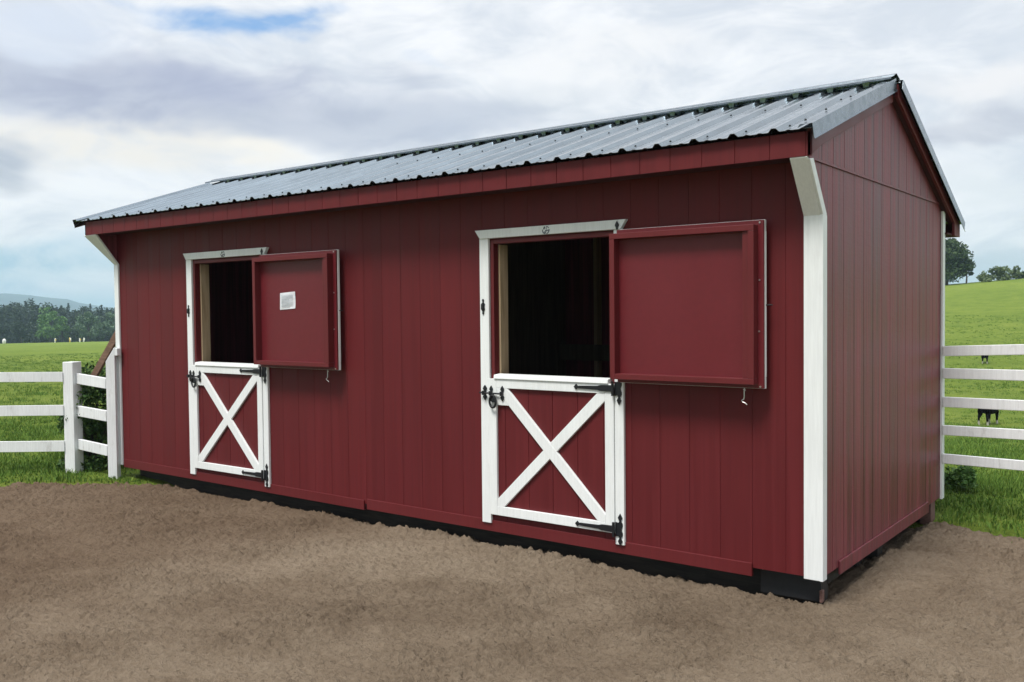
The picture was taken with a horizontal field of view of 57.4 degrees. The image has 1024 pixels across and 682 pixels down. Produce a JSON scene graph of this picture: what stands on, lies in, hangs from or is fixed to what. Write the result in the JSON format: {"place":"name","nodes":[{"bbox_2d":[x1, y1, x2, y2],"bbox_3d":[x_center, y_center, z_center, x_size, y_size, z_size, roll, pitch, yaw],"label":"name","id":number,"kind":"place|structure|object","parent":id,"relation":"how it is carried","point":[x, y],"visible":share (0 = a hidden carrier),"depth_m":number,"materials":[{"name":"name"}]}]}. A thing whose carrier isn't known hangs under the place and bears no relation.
{"place":"outdoors","nodes":[
{"label":"outdoors","id":0,"kind":"place"},
{"bbox_2d":[0,293,113,311],"bbox_3d":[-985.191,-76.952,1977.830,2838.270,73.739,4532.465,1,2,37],"label":"hills","id":1,"kind":"structure","parent":0,"point":[6,299],"depth_m":2047.42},
{"bbox_2d":[0,481,1023,681],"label":"yard","id":2,"kind":"structure","parent":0,"point":[115,582],"depth_m":5.67,"materials":[{"name":"soil"}]},
{"bbox_2d":[73,73,964,603],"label":"horse barn","id":3,"kind":"structure","parent":2,"relation":"on","point":[701,343],"depth_m":7.06,"materials":[{"name":"red paint"}]},
{"bbox_2d":[91,332,115,375],"bbox_3d":[-4.615,0.181,10.595,0.694,0.657,0.030,1,2,37],"label":"leaning plank","id":4,"kind":"object","parent":3,"relation":"attached to","point":[101,362],"visible":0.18,"depth_m":10.57,"materials":[{"name":"brown wood"}]},
{"bbox_2d":[186,361,268,486],"bbox_3d":[-2.781,0.790,9.137,1.244,1.156,0.098,1,2,37],"label":"lower door","id":5,"kind":"structure","parent":3,"relation":"in","point":[227,397],"depth_m":9.11,"materials":[{"name":"red paint"}]},
{"bbox_2d":[252,250,342,381],"bbox_3d":[-1.914,-0.219,8.346,1.105,1.144,0.129,1,2,37],"label":"upper door","id":6,"kind":"structure","parent":3,"relation":"in","point":[308,335],"depth_m":8.33,"materials":[{"name":"red wood"}]},
{"bbox_2d":[280,291,295,309],"bbox_3d":[-2.021,-0.363,8.418,0.214,0.163,0.010,1,2,37],"label":"paper notice","id":7,"kind":"object","parent":6,"relation":"attached to","point":[287,300],"visible":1,"depth_m":8.41,"materials":[{"name":"white paper"}]},
{"bbox_2d":[479,373,622,545],"bbox_3d":[0.271,0.832,6.823,1.244,1.156,0.098,1,2,37],"label":"lower door","id":8,"kind":"structure","parent":3,"relation":"in","point":[552,438],"depth_m":6.79,"materials":[{"name":"red paint"}]},
{"bbox_2d":[609,219,772,404],"bbox_3d":[1.137,-0.178,6.031,1.105,1.144,0.129,1,2,37],"label":"upper door","id":9,"kind":"structure","parent":3,"relation":"in","point":[688,303],"depth_m":6.02,"materials":[{"name":"wood"}]},
{"bbox_2d":[0,278,1023,538],"bbox_3d":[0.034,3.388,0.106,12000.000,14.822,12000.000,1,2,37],"label":"field","id":10,"kind":"structure","parent":0,"point":[984,300],"depth_m":49.34,"materials":[{"name":"green plant"}]},
{"bbox_2d":[0,324,12,340],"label":"tree","id":11,"kind":"object","parent":10,"relation":"on","point":[5,332],"visible":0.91,"depth_m":235.31,"materials":[{"name":"green plant"}]},
{"bbox_2d":[10,321,31,342],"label":"tree","id":12,"kind":"object","parent":10,"relation":"on","point":[21,329],"visible":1,"depth_m":231.07,"materials":[{"name":"green plant"}]},
{"bbox_2d":[35,306,64,342],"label":"tree","id":13,"kind":"object","parent":10,"relation":"on","point":[47,329],"visible":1,"depth_m":231.09,"materials":[{"name":"green plant"}]},
{"bbox_2d":[0,298,114,343],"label":"wood","id":14,"kind":"object","parent":10,"relation":"on","point":[12,313],"visible":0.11,"depth_m":266.92,"materials":[{"name":"green plant"}]},
{"bbox_2d":[0,347,120,478],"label":"white fence","id":15,"kind":"object","parent":10,"relation":"on","point":[74,445],"visible":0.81,"depth_m":10.59,"materials":[{"name":"paint"}]},
{"bbox_2d":[55,315,70,341],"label":"tree","id":16,"kind":"object","parent":10,"relation":"on","point":[64,333],"visible":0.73,"depth_m":235.87,"materials":[{"name":"green plant"}]},
{"bbox_2d":[71,318,89,338],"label":"tree","id":17,"kind":"object","parent":10,"relation":"on","point":[75,330],"visible":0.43,"depth_m":238.56,"materials":[{"name":"green plant"}]},
{"bbox_2d":[56,361,107,471],"bbox_3d":[-4.940,0.890,11.019,0.869,1.314,0.883,-1,2,-25],"label":"bush","id":18,"kind":"object","parent":10,"relation":"on","point":[94,430],"visible":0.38,"depth_m":10.80,"materials":[{"name":"green plant"}]},
{"bbox_2d":[74,311,102,341],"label":"tree","id":19,"kind":"object","parent":10,"relation":"on","point":[83,326],"visible":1,"depth_m":231.56,"materials":[{"name":"green plant"}]},
{"bbox_2d":[89,321,112,339],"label":"tree","id":20,"kind":"object","parent":10,"relation":"on","point":[105,330],"visible":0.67,"depth_m":235.81,"materials":[{"name":"green plant"}]},
{"bbox_2d":[104,312,114,340],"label":"tree","id":21,"kind":"object","parent":10,"relation":"on","point":[110,318],"visible":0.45,"depth_m":239.52,"materials":[{"name":"green plant"}]},
{"bbox_2d":[945,238,975,284],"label":"tall tree","id":22,"kind":"object","parent":10,"relation":"on","point":[956,255],"visible":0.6,"depth_m":118.98,"materials":[{"name":"green plant"}]},
{"bbox_2d":[944,465,978,489],"bbox_3d":[4.405,1.332,9.241,0.373,0.288,0.540,0,2,22],"label":"weed clump","id":23,"kind":"object","parent":10,"relation":"on","point":[956,476],"visible":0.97,"depth_m":9.16,"materials":[{"name":"green plant"}]},
{"bbox_2d":[960,258,973,283],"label":"tree","id":24,"kind":"object","parent":10,"relation":"on","point":[968,265],"visible":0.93,"depth_m":118.72,"materials":[{"name":"green plant"}]},
{"bbox_2d":[942,344,1023,470],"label":"white fence","id":25,"kind":"object","parent":10,"relation":"on","point":[985,403],"visible":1,"depth_m":7.80,"materials":[{"name":"paint"}]},
{"bbox_2d":[976,271,992,281],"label":"hedge bush","id":26,"kind":"object","parent":10,"relation":"on","point":[983,277],"visible":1,"depth_m":117.66,"materials":[{"name":"green plant"}]},
{"bbox_2d":[981,355,988,363],"bbox_3d":[22.837,0.762,45.147,0.337,0.632,1.137,0,2,27],"label":"calf","id":27,"kind":"object","parent":10,"relation":"on","point":[984,356],"visible":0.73,"depth_m":44.71},
{"bbox_2d":[977,409,998,425],"bbox_3d":[12.365,1.823,24.144,1.188,0.660,0.352,-2,2,-42],"label":"calf","id":28,"kind":"object","parent":10,"relation":"on","point":[987,412],"visible":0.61,"depth_m":23.86},
{"bbox_2d":[987,266,999,280],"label":"hedge bush","id":29,"kind":"object","parent":10,"relation":"on","point":[993,276],"visible":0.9,"depth_m":118.60,"materials":[{"name":"green plant"}]},
{"bbox_2d":[997,266,1012,279],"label":"tree","id":30,"kind":"object","parent":10,"relation":"on","point":[1001,272],"visible":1,"depth_m":117.72,"materials":[{"name":"green plant"}]},
{"bbox_2d":[1005,268,1017,278],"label":"hedge bush","id":31,"kind":"object","parent":10,"relation":"on","point":[1011,277],"visible":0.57,"depth_m":118.79,"materials":[{"name":"green plant"}]},
{"bbox_2d":[1012,265,1022,278],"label":"hedge bush","id":32,"kind":"object","parent":10,"relation":"on","point":[1015,272],"visible":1,"depth_m":117.69,"materials":[{"name":"green plant"}]},
{"bbox_2d":[0,0,1023,307],"label":"sky","id":33,"kind":"structure","parent":0,"point":[105,105],"materials":[{"name":"white"}]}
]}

